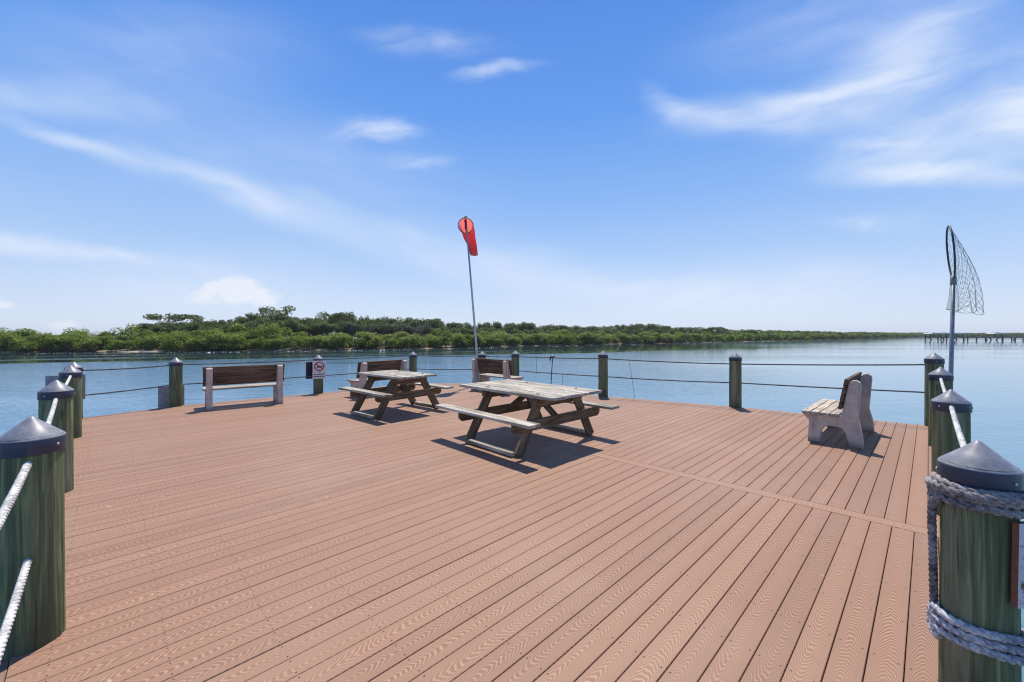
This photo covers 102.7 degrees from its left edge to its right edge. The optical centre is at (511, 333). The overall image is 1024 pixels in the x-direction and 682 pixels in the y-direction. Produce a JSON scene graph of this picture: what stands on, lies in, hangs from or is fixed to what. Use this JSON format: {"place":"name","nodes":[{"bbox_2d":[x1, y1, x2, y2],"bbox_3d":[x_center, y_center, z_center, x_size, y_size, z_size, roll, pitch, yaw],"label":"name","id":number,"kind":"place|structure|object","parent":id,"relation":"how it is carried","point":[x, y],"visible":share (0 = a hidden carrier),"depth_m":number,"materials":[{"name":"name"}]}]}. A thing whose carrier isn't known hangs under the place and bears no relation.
{"place":"outdoors","nodes":[
{"label":"outdoors","id":0,"kind":"place"},
{"bbox_2d":[0,334,923,352],"bbox_3d":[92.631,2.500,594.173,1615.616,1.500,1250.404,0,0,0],"label":"shore ground","id":1,"kind":"structure","parent":0,"point":[245,349],"depth_m":71.85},
{"bbox_2d":[0,332,31,351],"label":"mangrove bush","id":2,"kind":"object","parent":1,"relation":"on","point":[6,338],"visible":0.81,"depth_m":58.93,"materials":[{"name":"green plant"}]},
{"bbox_2d":[7,338,36,351],"bbox_3d":[-71.138,1.850,59.637,2.724,2.295,2.984,0,0,-17],"label":"mangrove bush","id":3,"kind":"object","parent":1,"relation":"on","point":[21,345],"visible":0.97,"depth_m":59.28,"materials":[{"name":"green plant"}]},
{"bbox_2d":[12,328,51,348],"bbox_3d":[-75.029,1.036,63.787,4.934,3.756,4.504,0,0,-45],"label":"mangrove bush","id":4,"kind":"object","parent":1,"relation":"on","point":[28,331],"visible":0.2,"depth_m":63.66,"materials":[{"name":"green plant"}]},
{"bbox_2d":[25,333,57,350],"bbox_3d":[-71.747,1.444,62.263,3.998,2.976,4.082,0,0,-30],"label":"mangrove bush","id":5,"kind":"object","parent":1,"relation":"on","point":[37,337],"visible":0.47,"depth_m":61.78,"materials":[{"name":"green plant"}]},
{"bbox_2d":[34,336,61,351],"bbox_3d":[-68.312,1.677,60.658,3.360,2.693,3.291,0,0,34],"label":"mangrove bush","id":6,"kind":"object","parent":1,"relation":"on","point":[46,340],"visible":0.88,"depth_m":60.17,"materials":[{"name":"green plant"}]},
{"bbox_2d":[52,333,88,351],"bbox_3d":[-66.249,1.436,61.016,4.145,3.246,3.858,0,0,-2],"label":"mangrove bush","id":7,"kind":"object","parent":1,"relation":"on","point":[68,344],"visible":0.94,"depth_m":60.74,"materials":[{"name":"green plant"}]},
{"bbox_2d":[58,331,89,350],"bbox_3d":[-67.348,1.258,63.090,4.114,3.434,4.077,0,0,-6],"label":"mangrove bush","id":8,"kind":"object","parent":1,"relation":"on","point":[82,334],"visible":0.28,"depth_m":63.28,"materials":[{"name":"green plant"}]},
{"bbox_2d":[62,327,92,336],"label":"mangrove bush","id":9,"kind":"object","parent":1,"relation":"on","point":[76,330],"visible":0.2,"depth_m":65.97,"materials":[{"name":"green plant"}]},
{"bbox_2d":[73,338,100,351],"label":"mangrove bush","id":10,"kind":"object","parent":1,"relation":"on","point":[89,345],"visible":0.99,"depth_m":61.19,"materials":[{"name":"green plant"}]},
{"bbox_2d":[87,331,114,348],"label":"mangrove bush","id":11,"kind":"object","parent":1,"relation":"on","point":[104,333],"visible":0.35,"depth_m":65.42,"materials":[{"name":"green plant"}]},
{"bbox_2d":[89,335,113,349],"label":"mangrove bush","id":12,"kind":"object","parent":1,"relation":"on","point":[101,344],"visible":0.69,"depth_m":63.39,"materials":[{"name":"green plant"}]},
{"bbox_2d":[103,339,125,350],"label":"mangrove bush","id":13,"kind":"object","parent":1,"relation":"on","point":[117,346],"visible":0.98,"depth_m":61.13,"materials":[{"name":"green plant"}]},
{"bbox_2d":[110,334,137,345],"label":"mangrove bush","id":14,"kind":"object","parent":1,"relation":"on","point":[120,337],"visible":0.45,"depth_m":64.55,"materials":[{"name":"green plant"}]},
{"bbox_2d":[109,323,141,341],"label":"mangrove bush","id":15,"kind":"object","parent":1,"relation":"on","point":[129,330],"visible":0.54,"depth_m":66.85,"materials":[{"name":"green plant"}]},
{"bbox_2d":[120,339,146,350],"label":"mangrove bush","id":16,"kind":"object","parent":1,"relation":"on","point":[133,346],"visible":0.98,"depth_m":62.17,"materials":[{"name":"green plant"}]},
{"bbox_2d":[141,335,166,349],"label":"mangrove bush","id":17,"kind":"object","parent":1,"relation":"on","point":[151,343],"visible":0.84,"depth_m":62.83,"materials":[{"name":"green plant"}]},
{"bbox_2d":[152,325,176,334],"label":"tree","id":18,"kind":"object","parent":1,"relation":"on","point":[161,328],"visible":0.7,"depth_m":69.80,"materials":[{"name":"green plant"}]},
{"bbox_2d":[158,338,183,351],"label":"mangrove bush","id":19,"kind":"object","parent":1,"relation":"on","point":[168,344],"visible":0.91,"depth_m":62.02,"materials":[{"name":"green plant"}]},
{"bbox_2d":[159,331,185,348],"bbox_3d":[-53.987,1.286,65.049,4.464,3.426,4.075,0,0,35],"label":"mangrove bush","id":20,"kind":"object","parent":1,"relation":"on","point":[175,334],"visible":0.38,"depth_m":64.44,"materials":[{"name":"green plant"}]},
{"bbox_2d":[143,313,204,325],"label":"spreading tree","id":21,"kind":"object","parent":1,"relation":"on","point":[175,317],"visible":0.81,"depth_m":76.05,"materials":[{"name":"green plant"}]},
{"bbox_2d":[177,337,197,350],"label":"mangrove bush","id":22,"kind":"object","parent":1,"relation":"on","point":[187,343],"visible":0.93,"depth_m":62.53,"materials":[{"name":"green plant"}]},
{"bbox_2d":[175,321,201,336],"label":"tree","id":23,"kind":"object","parent":1,"relation":"on","point":[193,326],"visible":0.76,"depth_m":71.25,"materials":[{"name":"green plant"}]},
{"bbox_2d":[185,329,206,337],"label":"mangrove bush","id":24,"kind":"object","parent":1,"relation":"on","point":[196,333],"visible":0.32,"depth_m":67.66,"materials":[{"name":"green plant"}]},
{"bbox_2d":[189,335,214,350],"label":"mangrove bush","id":25,"kind":"object","parent":1,"relation":"on","point":[200,344],"visible":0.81,"depth_m":63.31,"materials":[{"name":"green plant"}]},
{"bbox_2d":[195,329,226,349],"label":"mangrove bush","id":26,"kind":"object","parent":1,"relation":"on","point":[210,335],"visible":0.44,"depth_m":65.02,"materials":[{"name":"green plant"}]},
{"bbox_2d":[208,335,228,350],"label":"mangrove bush","id":27,"kind":"object","parent":1,"relation":"on","point":[220,343],"visible":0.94,"depth_m":64.00,"materials":[{"name":"green plant"}]},
{"bbox_2d":[223,332,250,350],"bbox_3d":[-43.645,1.434,64.799,3.666,3.294,3.699,0,0,3],"label":"mangrove bush","id":28,"kind":"object","parent":1,"relation":"on","point":[235,341],"visible":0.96,"depth_m":64.33,"materials":[{"name":"green plant"}]},
{"bbox_2d":[225,322,248,345],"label":"mangrove bush","id":29,"kind":"object","parent":1,"relation":"on","point":[238,328],"visible":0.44,"depth_m":69.54,"materials":[{"name":"green plant"}]},
{"bbox_2d":[245,318,268,331],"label":"tree","id":30,"kind":"object","parent":1,"relation":"on","point":[261,321],"visible":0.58,"depth_m":72.16,"materials":[{"name":"green plant"}]},
{"bbox_2d":[246,337,268,349],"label":"mangrove bush","id":31,"kind":"object","parent":1,"relation":"on","point":[254,343],"visible":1,"depth_m":64.75,"materials":[{"name":"green plant"}]},
{"bbox_2d":[247,324,269,343],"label":"mangrove bush","id":32,"kind":"object","parent":1,"relation":"on","point":[260,330],"visible":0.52,"depth_m":68.44,"materials":[{"name":"green plant"}]},
{"bbox_2d":[244,305,295,320],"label":"spreading tree","id":33,"kind":"object","parent":1,"relation":"on","point":[271,312],"visible":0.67,"depth_m":81.42,"materials":[{"name":"green plant"}]},
{"bbox_2d":[264,338,283,349],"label":"mangrove bush","id":34,"kind":"object","parent":1,"relation":"on","point":[270,344],"visible":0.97,"depth_m":65.75,"materials":[{"name":"green plant"}]},
{"bbox_2d":[267,333,288,347],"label":"mangrove bush","id":35,"kind":"object","parent":1,"relation":"on","point":[276,337],"visible":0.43,"depth_m":67.81,"materials":[{"name":"green plant"}]},
{"bbox_2d":[265,323,291,347],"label":"mangrove bush","id":36,"kind":"object","parent":1,"relation":"on","point":[277,331],"visible":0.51,"depth_m":70.12,"materials":[{"name":"green plant"}]},
{"bbox_2d":[279,318,303,334],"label":"tree","id":37,"kind":"object","parent":1,"relation":"on","point":[289,322],"visible":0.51,"depth_m":73.36,"materials":[{"name":"green plant"}]},
{"bbox_2d":[282,336,302,350],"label":"mangrove bush","id":38,"kind":"object","parent":1,"relation":"on","point":[295,341],"visible":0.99,"depth_m":66.33,"materials":[{"name":"green plant"}]},
{"bbox_2d":[285,323,311,335],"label":"tree","id":39,"kind":"object","parent":1,"relation":"on","point":[299,326],"visible":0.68,"depth_m":74.25,"materials":[{"name":"green plant"}]},
{"bbox_2d":[288,331,308,342],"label":"mangrove bush","id":40,"kind":"object","parent":1,"relation":"on","point":[297,334],"visible":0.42,"depth_m":72.14,"materials":[{"name":"green plant"}]},
{"bbox_2d":[301,336,320,348],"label":"mangrove bush","id":41,"kind":"object","parent":1,"relation":"on","point":[308,342],"visible":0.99,"depth_m":67.75,"materials":[{"name":"green plant"}]},
{"bbox_2d":[309,321,328,335],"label":"tree","id":42,"kind":"object","parent":1,"relation":"on","point":[317,325],"visible":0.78,"depth_m":76.37,"materials":[{"name":"green plant"}]},
{"bbox_2d":[315,337,331,348],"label":"mangrove bush","id":43,"kind":"object","parent":1,"relation":"on","point":[323,342],"visible":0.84,"depth_m":69.15,"materials":[{"name":"green plant"}]},
{"bbox_2d":[318,321,335,335],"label":"tree","id":44,"kind":"object","parent":1,"relation":"on","point":[329,330],"visible":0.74,"depth_m":76.68,"materials":[{"name":"green plant"}]},
{"bbox_2d":[315,311,339,322],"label":"broadleaf tree","id":45,"kind":"object","parent":1,"relation":"on","point":[323,315],"visible":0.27,"depth_m":84.55,"materials":[{"name":"green plant"}]},
{"bbox_2d":[326,334,349,349],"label":"mangrove bush","id":46,"kind":"object","parent":1,"relation":"on","point":[339,338],"visible":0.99,"depth_m":69.15,"materials":[{"name":"green plant"}]},
{"bbox_2d":[331,320,348,332],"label":"tree","id":47,"kind":"object","parent":1,"relation":"on","point":[340,329],"visible":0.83,"depth_m":77.11,"materials":[{"name":"green plant"}]},
{"bbox_2d":[328,312,355,323],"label":"broadleaf tree","id":48,"kind":"object","parent":1,"relation":"on","point":[336,315],"visible":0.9,"depth_m":81.53,"materials":[{"name":"green plant"}]},
{"bbox_2d":[343,320,361,336],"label":"tree","id":49,"kind":"object","parent":1,"relation":"on","point":[351,329],"visible":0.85,"depth_m":77.37,"materials":[{"name":"green plant"}]},
{"bbox_2d":[352,338,370,348],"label":"mangrove bush","id":50,"kind":"object","parent":1,"relation":"on","point":[366,342],"visible":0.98,"depth_m":71.68,"materials":[{"name":"green plant"}]},
{"bbox_2d":[353,332,374,347],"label":"mangrove bush","id":51,"kind":"object","parent":1,"relation":"on","point":[363,335],"visible":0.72,"depth_m":72.72,"materials":[{"name":"green plant"}]},
{"bbox_2d":[364,335,382,348],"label":"mangrove bush","id":52,"kind":"object","parent":1,"relation":"on","point":[372,343],"visible":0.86,"depth_m":72.77,"materials":[{"name":"green plant"}]},
{"bbox_2d":[374,323,396,343],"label":"tree","id":53,"kind":"object","parent":1,"relation":"on","point":[380,330],"visible":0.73,"depth_m":80.56,"materials":[{"name":"green plant"}]},
{"bbox_2d":[384,337,398,348],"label":"mangrove bush","id":54,"kind":"object","parent":1,"relation":"on","point":[390,341],"visible":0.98,"depth_m":73.02,"materials":[{"name":"green plant"}]},
{"bbox_2d":[395,331,411,346],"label":"mangrove bush","id":55,"kind":"object","parent":1,"relation":"on","point":[401,334],"visible":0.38,"depth_m":76.54,"materials":[{"name":"green plant"}]},
{"bbox_2d":[397,336,410,348],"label":"mangrove bush","id":56,"kind":"object","parent":1,"relation":"on","point":[403,341],"visible":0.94,"depth_m":73.73,"materials":[{"name":"green plant"}]},
{"bbox_2d":[396,320,419,333],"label":"tree","id":57,"kind":"object","parent":1,"relation":"on","point":[410,324],"visible":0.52,"depth_m":83.47,"materials":[{"name":"green plant"}]},
{"bbox_2d":[407,335,427,347],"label":"mangrove bush","id":58,"kind":"object","parent":1,"relation":"on","point":[414,340],"visible":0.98,"depth_m":74.75,"materials":[{"name":"green plant"}]},
{"bbox_2d":[427,337,441,346],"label":"mangrove bush","id":59,"kind":"object","parent":1,"relation":"on","point":[433,342],"visible":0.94,"depth_m":76.58,"materials":[{"name":"green plant"}]},
{"bbox_2d":[436,336,450,347],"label":"mangrove bush","id":60,"kind":"object","parent":1,"relation":"on","point":[445,339],"visible":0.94,"depth_m":77.39,"materials":[{"name":"green plant"}]},
{"bbox_2d":[450,333,468,347],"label":"mangrove bush","id":61,"kind":"object","parent":1,"relation":"on","point":[456,338],"visible":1,"depth_m":79.02,"materials":[{"name":"green plant"}]},
{"bbox_2d":[470,333,485,346],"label":"mangrove bush","id":62,"kind":"object","parent":1,"relation":"on","point":[480,342],"visible":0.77,"depth_m":81.86,"materials":[{"name":"green plant"}]},
{"bbox_2d":[521,334,534,344],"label":"mangrove bush","id":63,"kind":"object","parent":1,"relation":"on","point":[529,341],"visible":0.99,"depth_m":90.40,"materials":[{"name":"green plant"}]},
{"bbox_2d":[545,334,558,344],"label":"mangrove bush","id":64,"kind":"object","parent":1,"relation":"on","point":[553,339],"visible":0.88,"depth_m":94.52,"materials":[{"name":"green plant"}]},
{"bbox_2d":[589,333,601,344],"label":"mangrove bush","id":65,"kind":"object","parent":1,"relation":"on","point":[596,339],"visible":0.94,"depth_m":101.14,"materials":[{"name":"green plant"}]},
{"bbox_2d":[641,334,654,343],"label":"mangrove bush","id":66,"kind":"object","parent":1,"relation":"on","point":[646,338],"visible":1,"depth_m":109.95,"materials":[{"name":"green plant"}]},
{"bbox_2d":[684,331,1023,341],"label":"distant mangroves","id":67,"kind":"object","parent":1,"relation":"on","point":[722,337],"visible":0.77,"depth_m":157.45,"materials":[{"name":"green plant"}]},
{"bbox_2d":[5,383,939,681],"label":"deck","id":68,"kind":"structure","parent":0,"point":[325,537],"depth_m":2.95,"materials":[{"name":"brown wood"}]},
{"bbox_2d":[0,416,66,659],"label":"mooring post","id":69,"kind":"object","parent":68,"relation":"on","point":[33,528],"visible":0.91,"depth_m":2.01,"materials":[{"name":"green wood"}]},
{"bbox_2d":[0,558,32,662],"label":"rope","id":70,"kind":"object","parent":69,"relation":"attached to","point":[9,617],"visible":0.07,"depth_m":1.70,"materials":[{"name":"white fabric"}]},
{"bbox_2d":[0,375,71,528],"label":"rope","id":71,"kind":"object","parent":69,"relation":"attached to","point":[10,499],"visible":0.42,"depth_m":1.76,"materials":[{"name":"white fabric"}]},
{"bbox_2d":[37,380,74,492],"bbox_3d":[-4.450,2.602,4.000,0.246,4.296,0.246,0,0,-29],"label":"mooring post","id":72,"kind":"object","parent":68,"relation":"on","point":[63,416],"visible":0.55,"depth_m":3.98,"materials":[{"name":"green wood"}]},
{"bbox_2d":[58,365,82,438],"bbox_3d":[-6.550,2.612,6.080,0.246,4.276,0.246,0,0,-8],"label":"mooring post","id":73,"kind":"object","parent":68,"relation":"on","point":[75,382],"visible":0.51,"depth_m":6.05,"materials":[{"name":"green wood"}]},
{"bbox_2d":[64,362,83,418],"bbox_3d":[-7.920,2.632,7.400,0.246,4.236,0.246,0,0,15],"label":"mooring post","id":74,"kind":"object","parent":68,"relation":"on","point":[77,366],"visible":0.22,"depth_m":7.42,"materials":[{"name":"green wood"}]},
{"bbox_2d":[45,375,84,398],"bbox_3d":[-8.163,1.000,7.492,0.500,0.460,0.028,0,0,-40],"label":"sign panel","id":75,"kind":"object","parent":74,"relation":"attached to","point":[49,380],"visible":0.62,"depth_m":7.40,"materials":[{"name":"metal"}]},
{"bbox_2d":[168,357,182,406],"bbox_3d":[-7.180,2.632,8.750,0.246,4.236,0.246,0,0,9],"label":"mooring post","id":76,"kind":"object","parent":68,"relation":"on","point":[175,364],"visible":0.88,"depth_m":8.67,"materials":[{"name":"green wood"}]},
{"bbox_2d":[158,385,183,407],"bbox_3d":[-7.393,1.380,8.892,0.440,0.460,0.027,0,0,-41],"label":"sign panel","id":77,"kind":"object","parent":76,"relation":"attached to","point":[163,396],"visible":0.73,"depth_m":8.81,"materials":[{"name":"metal"}]},
{"bbox_2d":[202,364,284,410],"bbox_3d":[-5.780,1.117,8.863,1.468,0.866,0.684,0,0,-39],"label":"bench","id":78,"kind":"object","parent":68,"relation":"on","point":[228,375],"visible":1,"depth_m":8.74,"materials":[{"name":"wood"}]},
{"bbox_2d":[313,355,323,393],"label":"mooring post","id":79,"kind":"object","parent":68,"relation":"on","point":[317,386],"visible":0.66,"depth_m":10.51,"materials":[{"name":"green wood"}]},
{"bbox_2d":[306,362,312,378],"bbox_3d":[-5.145,0.950,10.540,0.008,0.430,0.305,0,0,41],"label":"side sign","id":80,"kind":"object","parent":79,"relation":"attached to","point":[309,368],"visible":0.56,"depth_m":10.49,"materials":[{"name":"metal"}]},
{"bbox_2d":[313,361,325,378],"bbox_3d":[-4.930,0.930,10.474,0.305,0.457,0.022,0,0,-26],"label":"prohibition sign","id":81,"kind":"object","parent":79,"relation":"attached to","point":[319,369],"visible":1,"depth_m":10.48,"materials":[{"name":"white metal"}]},
{"bbox_2d":[347,359,406,397],"bbox_3d":[-3.372,1.117,10.401,0.684,0.866,1.363,0,0,39],"label":"bench","id":82,"kind":"object","parent":68,"relation":"on","point":[371,366],"visible":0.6,"depth_m":10.11,"materials":[{"name":"wood"}]},
{"bbox_2d":[338,370,453,418],"bbox_3d":[-2.315,1.179,8.200,1.620,0.782,1.600,0,0,40],"label":"picnic table","id":83,"kind":"object","parent":68,"relation":"on","point":[406,382],"visible":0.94,"depth_m":7.97,"materials":[{"name":"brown wood"}]},
{"bbox_2d":[409,352,416,371],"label":"mooring post","id":84,"kind":"object","parent":68,"relation":"on","point":[413,362],"visible":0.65,"depth_m":12.61,"materials":[{"name":"green wood"}]},
{"bbox_2d":[0,392,917,681],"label":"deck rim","id":85,"kind":"object","parent":68,"relation":"attached to","point":[4,664],"visible":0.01,"depth_m":1.91,"materials":[{"name":"brown wood"}]},
{"bbox_2d":[458,216,479,381],"bbox_3d":[-1.326,-0.705,12.477,0.668,5.710,0.409,0,0,-20],"label":"windsock","id":86,"kind":"object","parent":68,"relation":"on","point":[466,226],"visible":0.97,"depth_m":12.41,"materials":[{"name":"fabric"}]},
{"bbox_2d":[471,358,523,389],"bbox_3d":[-0.420,1.117,11.002,1.410,0.866,0.684,0,0,44],"label":"bench","id":87,"kind":"object","parent":68,"relation":"on","point":[495,368],"visible":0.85,"depth_m":10.97,"materials":[{"name":"wood"}]},
{"bbox_2d":[511,351,519,375],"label":"mooring post","id":88,"kind":"object","parent":68,"relation":"on","point":[515,360],"visible":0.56,"depth_m":11.90,"materials":[{"name":"green wood"}]},
{"bbox_2d":[435,379,619,456],"bbox_3d":[0.220,1.179,6.100,1.940,0.780,1.950,0,0,-44],"label":"picnic table","id":89,"kind":"object","parent":68,"relation":"on","point":[537,396],"visible":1,"depth_m":5.81,"materials":[{"name":"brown wood"}]},
{"bbox_2d":[598,351,607,396],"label":"mooring post","id":90,"kind":"object","parent":68,"relation":"on","point":[602,371],"visible":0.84,"depth_m":9.97,"materials":[{"name":"green wood"}]},
{"bbox_2d":[729,352,741,407],"bbox_3d":[4.700,2.575,8.620,0.246,4.351,0.246,0,0,40],"label":"mooring post","id":91,"kind":"object","parent":68,"relation":"on","point":[735,380],"visible":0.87,"depth_m":8.53,"materials":[{"name":"green wood"}]},
{"bbox_2d":[802,372,874,448],"bbox_3d":[4.981,1.087,6.224,1.547,0.926,0.684,0,0,-44],"label":"bench","id":92,"kind":"object","parent":68,"relation":"on","point":[851,406],"visible":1,"depth_m":5.79,"materials":[{"name":"concrete"}]},
{"bbox_2d":[864,426,938,681],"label":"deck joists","id":93,"kind":"object","parent":68,"relation":"attached to","point":[910,587],"depth_m":2.58,"materials":[{"name":"brown wood"}]},
{"bbox_2d":[924,353,944,425],"bbox_3d":[7.030,2.534,6.820,0.246,4.431,0.246,0,0,-5],"label":"mooring post","id":94,"kind":"object","parent":68,"relation":"on","point":[933,361],"visible":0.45,"depth_m":6.81,"materials":[{"name":"green wood"}]},
{"bbox_2d":[83,355,924,370],"bbox_3d":[-0.448,0.615,9.761,14.968,0.217,5.903,0,0,0],"label":"rope","id":95,"kind":"object","parent":94,"relation":"attached to","point":[533,357],"visible":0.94,"depth_m":8.99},
{"bbox_2d":[83,369,924,395],"bbox_3d":[-0.447,1.065,9.761,14.970,0.177,5.903,0,0,0],"label":"rope","id":96,"kind":"object","parent":94,"relation":"attached to","point":[553,373],"visible":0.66,"depth_m":8.73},
{"bbox_2d":[946,225,983,373],"bbox_3d":[6.983,0.181,6.334,0.393,3.739,0.739,0,0,35],"label":"landing net","id":97,"kind":"object","parent":94,"relation":"attached to","point":[953,280],"visible":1,"depth_m":6.39,"materials":[{"name":"fabric"}]},
{"bbox_2d":[928,367,953,445],"bbox_3d":[5.860,2.604,5.600,0.246,4.291,0.246,0,0,11],"label":"mooring post","id":98,"kind":"object","parent":68,"relation":"on","point":[935,388],"visible":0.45,"depth_m":5.57,"materials":[{"name":"green wood"}]},
{"bbox_2d":[930,389,972,515],"bbox_3d":[3.750,2.614,3.500,0.246,4.272,0.246,0,0,13],"label":"mooring post","id":99,"kind":"object","parent":68,"relation":"on","point":[944,439],"visible":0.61,"depth_m":3.45,"materials":[{"name":"green wood"}]},
{"bbox_2d":[935,440,1023,681],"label":"mooring post","id":100,"kind":"object","parent":68,"relation":"on","point":[975,551],"visible":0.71,"depth_m":1.67,"materials":[{"name":"green wood"}]},
{"bbox_2d":[939,378,966,446],"bbox_3d":[4.516,0.634,4.269,0.062,0.080,7.172,0,0,45],"label":"rope","id":101,"kind":"object","parent":100,"relation":"attached to","point":[959,433],"visible":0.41,"depth_m":2.86,"materials":[{"name":"white fabric"}]},
{"bbox_2d":[924,472,1023,665],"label":"tied rope","id":102,"kind":"object","parent":100,"relation":"attached to","point":[941,622],"visible":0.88,"depth_m":1.67,"materials":[{"name":"grey fabric"}]},
{"bbox_2d":[1011,521,1023,608],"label":"sign","id":103,"kind":"object","parent":100,"relation":"attached to","point":[1017,579],"visible":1,"depth_m":1.59,"materials":[{"name":"paint"}]},
{"bbox_2d":[0,333,1023,681],"bbox_3d":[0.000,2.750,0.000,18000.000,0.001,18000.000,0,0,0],"label":"water","id":104,"kind":"structure","parent":0,"point":[988,379],"depth_m":28.75,"materials":[{"name":"blue liquid"}]},
{"bbox_2d":[923,333,1023,339],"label":"fishing pier","id":105,"kind":"structure","parent":104,"relation":"in","point":[962,336],"depth_m":163.20,"materials":[{"name":"grey wood"}]},
{"bbox_2d":[0,0,1023,332],"label":"sky","id":106,"kind":"structure","parent":0,"point":[790,165],"materials":[{"name":"blue"}]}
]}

